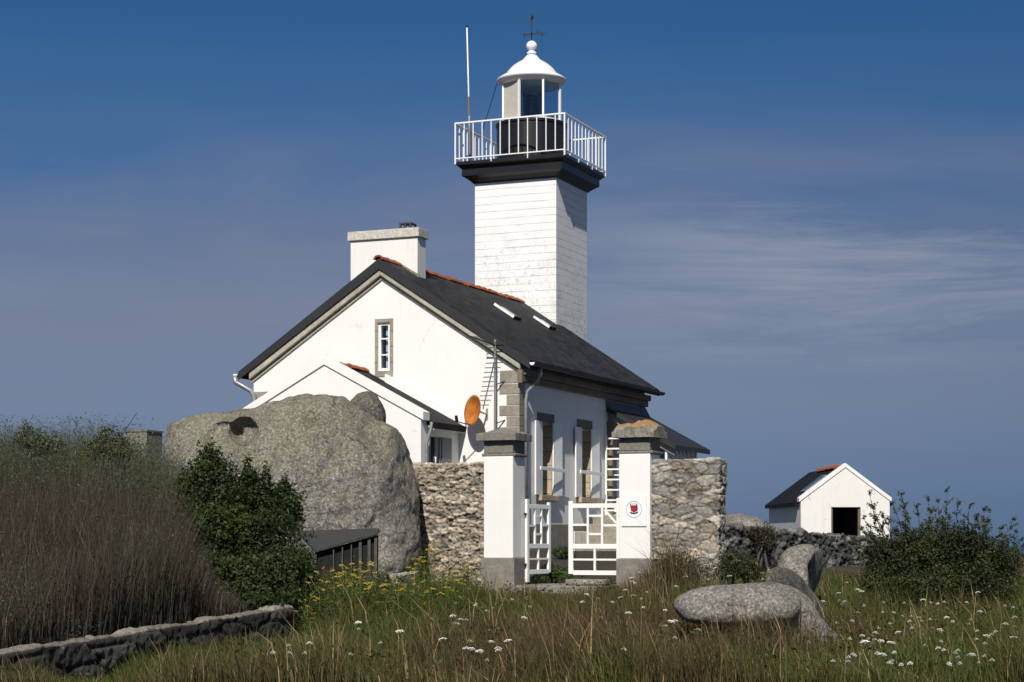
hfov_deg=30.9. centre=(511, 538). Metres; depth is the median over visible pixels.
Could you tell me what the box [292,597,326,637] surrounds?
yellow umbel plant
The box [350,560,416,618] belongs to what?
yellow umbel plant
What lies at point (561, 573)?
garden plant
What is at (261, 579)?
shrub
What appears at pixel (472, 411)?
satellite dish
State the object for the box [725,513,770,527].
boulder
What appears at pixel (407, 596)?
yellow umbel plant
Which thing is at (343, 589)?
yellow umbel plant
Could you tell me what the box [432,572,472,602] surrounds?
yellow umbel plant
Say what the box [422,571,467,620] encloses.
yellow umbel plant
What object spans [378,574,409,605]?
yellow umbel plant
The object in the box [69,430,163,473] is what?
distant house
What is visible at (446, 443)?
side door
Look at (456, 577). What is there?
yellow umbel plant
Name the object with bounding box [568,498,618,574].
garden gate
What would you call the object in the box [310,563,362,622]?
yellow umbel plant
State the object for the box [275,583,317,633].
yellow umbel plant
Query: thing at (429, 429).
side annex
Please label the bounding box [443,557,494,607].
yellow umbel plant
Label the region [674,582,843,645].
boulder
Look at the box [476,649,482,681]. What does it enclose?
wild carrot
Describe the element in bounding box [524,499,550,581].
garden gate
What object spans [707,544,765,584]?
bush
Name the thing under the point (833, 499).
white hut
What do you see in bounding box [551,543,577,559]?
bush
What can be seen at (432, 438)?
window pane
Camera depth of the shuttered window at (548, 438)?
39.67 m
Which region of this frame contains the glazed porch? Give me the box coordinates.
[606,400,709,514]
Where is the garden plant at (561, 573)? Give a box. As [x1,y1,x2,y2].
[529,561,573,583]
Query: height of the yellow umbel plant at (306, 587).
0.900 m
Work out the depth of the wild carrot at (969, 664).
14.47 m
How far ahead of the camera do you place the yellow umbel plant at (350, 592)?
20.86 m
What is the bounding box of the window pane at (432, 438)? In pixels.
[431,437,434,462]
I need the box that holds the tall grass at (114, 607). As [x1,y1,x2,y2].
[0,417,257,648]
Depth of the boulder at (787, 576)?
20.48 m
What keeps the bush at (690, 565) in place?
on the ground at (600, 565)
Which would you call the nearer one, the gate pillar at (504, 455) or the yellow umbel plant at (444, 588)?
the yellow umbel plant at (444, 588)
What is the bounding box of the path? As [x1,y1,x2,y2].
[509,579,614,594]
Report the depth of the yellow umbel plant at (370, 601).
20.90 m
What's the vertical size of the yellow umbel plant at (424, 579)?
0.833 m
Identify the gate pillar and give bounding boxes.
[476,428,531,591]
[612,420,666,590]
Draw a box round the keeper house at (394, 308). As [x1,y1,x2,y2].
[232,222,664,551]
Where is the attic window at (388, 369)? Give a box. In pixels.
[375,318,392,376]
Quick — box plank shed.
[300,528,378,595]
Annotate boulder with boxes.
[161,393,422,577]
[351,391,385,422]
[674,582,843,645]
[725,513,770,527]
[765,567,826,616]
[777,544,822,591]
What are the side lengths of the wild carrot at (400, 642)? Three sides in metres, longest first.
0.490 x 0.084 x 0.078 m
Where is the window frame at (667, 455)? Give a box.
[613,421,696,502]
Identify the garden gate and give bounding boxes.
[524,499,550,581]
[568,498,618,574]
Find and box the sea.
[892,538,1023,552]
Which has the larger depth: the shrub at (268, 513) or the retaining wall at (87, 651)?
the shrub at (268, 513)
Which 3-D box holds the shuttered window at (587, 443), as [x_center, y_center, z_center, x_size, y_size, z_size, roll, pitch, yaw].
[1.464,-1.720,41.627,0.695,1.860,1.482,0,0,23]
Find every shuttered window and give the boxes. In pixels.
[535,412,565,500]
[575,419,602,502]
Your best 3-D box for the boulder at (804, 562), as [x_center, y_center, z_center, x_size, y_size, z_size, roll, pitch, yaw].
[3.595,0.417,22.671,0.462,0.690,1.377,0,0,30]
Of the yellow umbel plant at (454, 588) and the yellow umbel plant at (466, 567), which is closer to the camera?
the yellow umbel plant at (454, 588)
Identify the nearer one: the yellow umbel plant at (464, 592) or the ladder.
the yellow umbel plant at (464, 592)
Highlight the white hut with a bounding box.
[765,463,891,537]
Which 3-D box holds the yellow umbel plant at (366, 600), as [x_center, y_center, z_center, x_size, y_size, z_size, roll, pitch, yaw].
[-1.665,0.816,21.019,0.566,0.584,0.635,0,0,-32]
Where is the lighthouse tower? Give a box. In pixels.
[454,14,605,341]
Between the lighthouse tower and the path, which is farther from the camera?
the lighthouse tower
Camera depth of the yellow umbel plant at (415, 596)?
21.74 m
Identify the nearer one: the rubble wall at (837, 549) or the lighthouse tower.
the rubble wall at (837, 549)
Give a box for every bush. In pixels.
[46,606,106,636]
[80,559,149,600]
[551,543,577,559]
[651,544,716,585]
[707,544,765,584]
[747,520,779,571]
[849,486,1023,607]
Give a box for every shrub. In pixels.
[7,417,72,494]
[73,415,141,487]
[167,437,317,577]
[199,542,326,610]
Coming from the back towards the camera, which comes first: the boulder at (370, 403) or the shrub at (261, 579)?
the boulder at (370, 403)
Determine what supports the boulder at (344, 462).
on the ground at (600, 565)
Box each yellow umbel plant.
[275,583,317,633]
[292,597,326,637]
[293,595,325,635]
[296,548,326,612]
[296,571,343,631]
[299,587,327,626]
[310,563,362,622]
[314,568,348,610]
[315,566,373,623]
[315,599,350,624]
[321,553,391,615]
[324,564,390,622]
[334,564,373,604]
[336,576,398,618]
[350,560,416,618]
[351,585,388,613]
[365,567,439,621]
[377,588,409,617]
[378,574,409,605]
[389,578,424,616]
[395,552,448,600]
[398,554,440,596]
[399,539,455,591]
[400,585,427,618]
[410,572,455,617]
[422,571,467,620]
[426,559,482,602]
[429,567,479,616]
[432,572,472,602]
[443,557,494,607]
[446,575,489,612]
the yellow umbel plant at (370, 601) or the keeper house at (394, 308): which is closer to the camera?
the yellow umbel plant at (370, 601)
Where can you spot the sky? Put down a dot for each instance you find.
(805, 220)
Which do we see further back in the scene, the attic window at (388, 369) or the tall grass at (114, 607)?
the attic window at (388, 369)
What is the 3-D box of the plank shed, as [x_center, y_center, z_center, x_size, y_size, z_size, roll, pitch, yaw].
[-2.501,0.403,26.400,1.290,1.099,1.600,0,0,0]
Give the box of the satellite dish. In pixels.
[455,395,487,424]
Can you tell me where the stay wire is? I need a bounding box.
[481,84,496,134]
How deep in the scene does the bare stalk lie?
22.20 m
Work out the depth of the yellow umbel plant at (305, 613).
20.89 m
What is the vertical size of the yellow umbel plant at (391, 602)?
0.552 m
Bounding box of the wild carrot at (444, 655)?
[439,637,447,681]
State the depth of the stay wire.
47.82 m
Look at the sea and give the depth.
2425.79 m
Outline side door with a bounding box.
[441,437,451,462]
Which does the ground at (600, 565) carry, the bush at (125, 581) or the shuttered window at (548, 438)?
the bush at (125, 581)
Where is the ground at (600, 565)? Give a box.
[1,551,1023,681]
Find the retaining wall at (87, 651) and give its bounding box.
[0,604,295,681]
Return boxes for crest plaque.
[622,495,646,525]
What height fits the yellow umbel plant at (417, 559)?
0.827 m
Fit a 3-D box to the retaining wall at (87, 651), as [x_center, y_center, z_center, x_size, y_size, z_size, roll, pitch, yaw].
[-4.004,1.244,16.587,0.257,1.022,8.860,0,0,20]
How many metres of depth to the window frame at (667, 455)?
43.47 m
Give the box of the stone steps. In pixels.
[574,515,615,550]
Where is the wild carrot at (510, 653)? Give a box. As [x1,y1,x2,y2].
[504,639,513,674]
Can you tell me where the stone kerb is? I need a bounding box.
[378,571,417,593]
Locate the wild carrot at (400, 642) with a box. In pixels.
[396,630,402,663]
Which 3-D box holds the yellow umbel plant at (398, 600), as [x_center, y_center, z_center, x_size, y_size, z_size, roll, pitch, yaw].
[-1.289,0.709,20.962,0.775,0.765,0.746,0,0,-20]
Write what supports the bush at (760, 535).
on the ground at (600, 565)
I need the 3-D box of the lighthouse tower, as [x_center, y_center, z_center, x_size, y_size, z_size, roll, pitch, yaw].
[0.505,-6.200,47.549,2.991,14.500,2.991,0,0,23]
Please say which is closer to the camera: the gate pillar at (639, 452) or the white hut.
the gate pillar at (639, 452)
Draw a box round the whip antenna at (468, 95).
[466,25,470,160]
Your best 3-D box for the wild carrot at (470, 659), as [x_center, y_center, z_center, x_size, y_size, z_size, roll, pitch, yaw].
[-0.341,1.065,14.682,0.062,0.410,0.066,7,5,11]
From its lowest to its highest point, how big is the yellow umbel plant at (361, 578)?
0.935 m
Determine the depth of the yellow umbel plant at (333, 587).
22.93 m
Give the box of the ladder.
[605,435,618,514]
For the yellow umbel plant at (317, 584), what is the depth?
21.09 m
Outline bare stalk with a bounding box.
[115,413,136,494]
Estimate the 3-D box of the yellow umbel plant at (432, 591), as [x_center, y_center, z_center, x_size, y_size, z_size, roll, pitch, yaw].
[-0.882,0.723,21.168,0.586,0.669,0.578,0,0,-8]
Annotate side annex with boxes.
[244,356,466,462]
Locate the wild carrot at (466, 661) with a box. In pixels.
[464,647,468,678]
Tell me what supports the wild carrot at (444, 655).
on the ground at (600, 565)
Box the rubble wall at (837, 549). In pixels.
[725,522,931,573]
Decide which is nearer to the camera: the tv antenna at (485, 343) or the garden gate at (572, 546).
the garden gate at (572, 546)
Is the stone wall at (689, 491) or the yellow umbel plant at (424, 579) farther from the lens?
the stone wall at (689, 491)
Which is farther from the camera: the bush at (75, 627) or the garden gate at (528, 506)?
the garden gate at (528, 506)
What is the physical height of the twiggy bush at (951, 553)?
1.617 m
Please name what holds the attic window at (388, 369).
in the keeper house at (394, 308)
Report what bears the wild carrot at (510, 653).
on the ground at (600, 565)
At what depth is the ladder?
42.68 m
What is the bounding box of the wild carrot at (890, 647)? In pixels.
[886,641,895,677]
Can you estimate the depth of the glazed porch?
42.96 m
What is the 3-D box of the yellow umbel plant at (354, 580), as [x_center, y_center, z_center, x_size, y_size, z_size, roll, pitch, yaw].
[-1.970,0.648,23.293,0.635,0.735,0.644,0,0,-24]
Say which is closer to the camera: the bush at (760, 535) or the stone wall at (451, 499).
the stone wall at (451, 499)
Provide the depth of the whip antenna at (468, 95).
47.38 m
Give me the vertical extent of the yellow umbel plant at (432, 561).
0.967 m
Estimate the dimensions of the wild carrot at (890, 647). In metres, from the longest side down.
0.489 x 0.084 x 0.078 m
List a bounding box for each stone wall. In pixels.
[412,461,483,585]
[651,457,727,584]
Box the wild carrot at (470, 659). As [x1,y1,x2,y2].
[467,647,474,679]
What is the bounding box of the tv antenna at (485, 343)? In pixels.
[468,336,505,429]
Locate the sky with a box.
[0,0,1023,537]
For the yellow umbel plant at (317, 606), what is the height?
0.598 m
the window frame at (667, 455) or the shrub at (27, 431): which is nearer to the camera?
the shrub at (27, 431)
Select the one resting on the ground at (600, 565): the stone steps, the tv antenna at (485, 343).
the stone steps
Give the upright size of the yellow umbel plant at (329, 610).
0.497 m
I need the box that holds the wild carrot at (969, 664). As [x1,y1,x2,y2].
[965,653,975,680]
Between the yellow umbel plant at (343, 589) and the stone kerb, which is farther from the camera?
the stone kerb
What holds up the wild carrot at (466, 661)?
on the ground at (600, 565)
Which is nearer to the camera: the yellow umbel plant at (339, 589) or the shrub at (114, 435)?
the yellow umbel plant at (339, 589)
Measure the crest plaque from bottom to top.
0.470 m

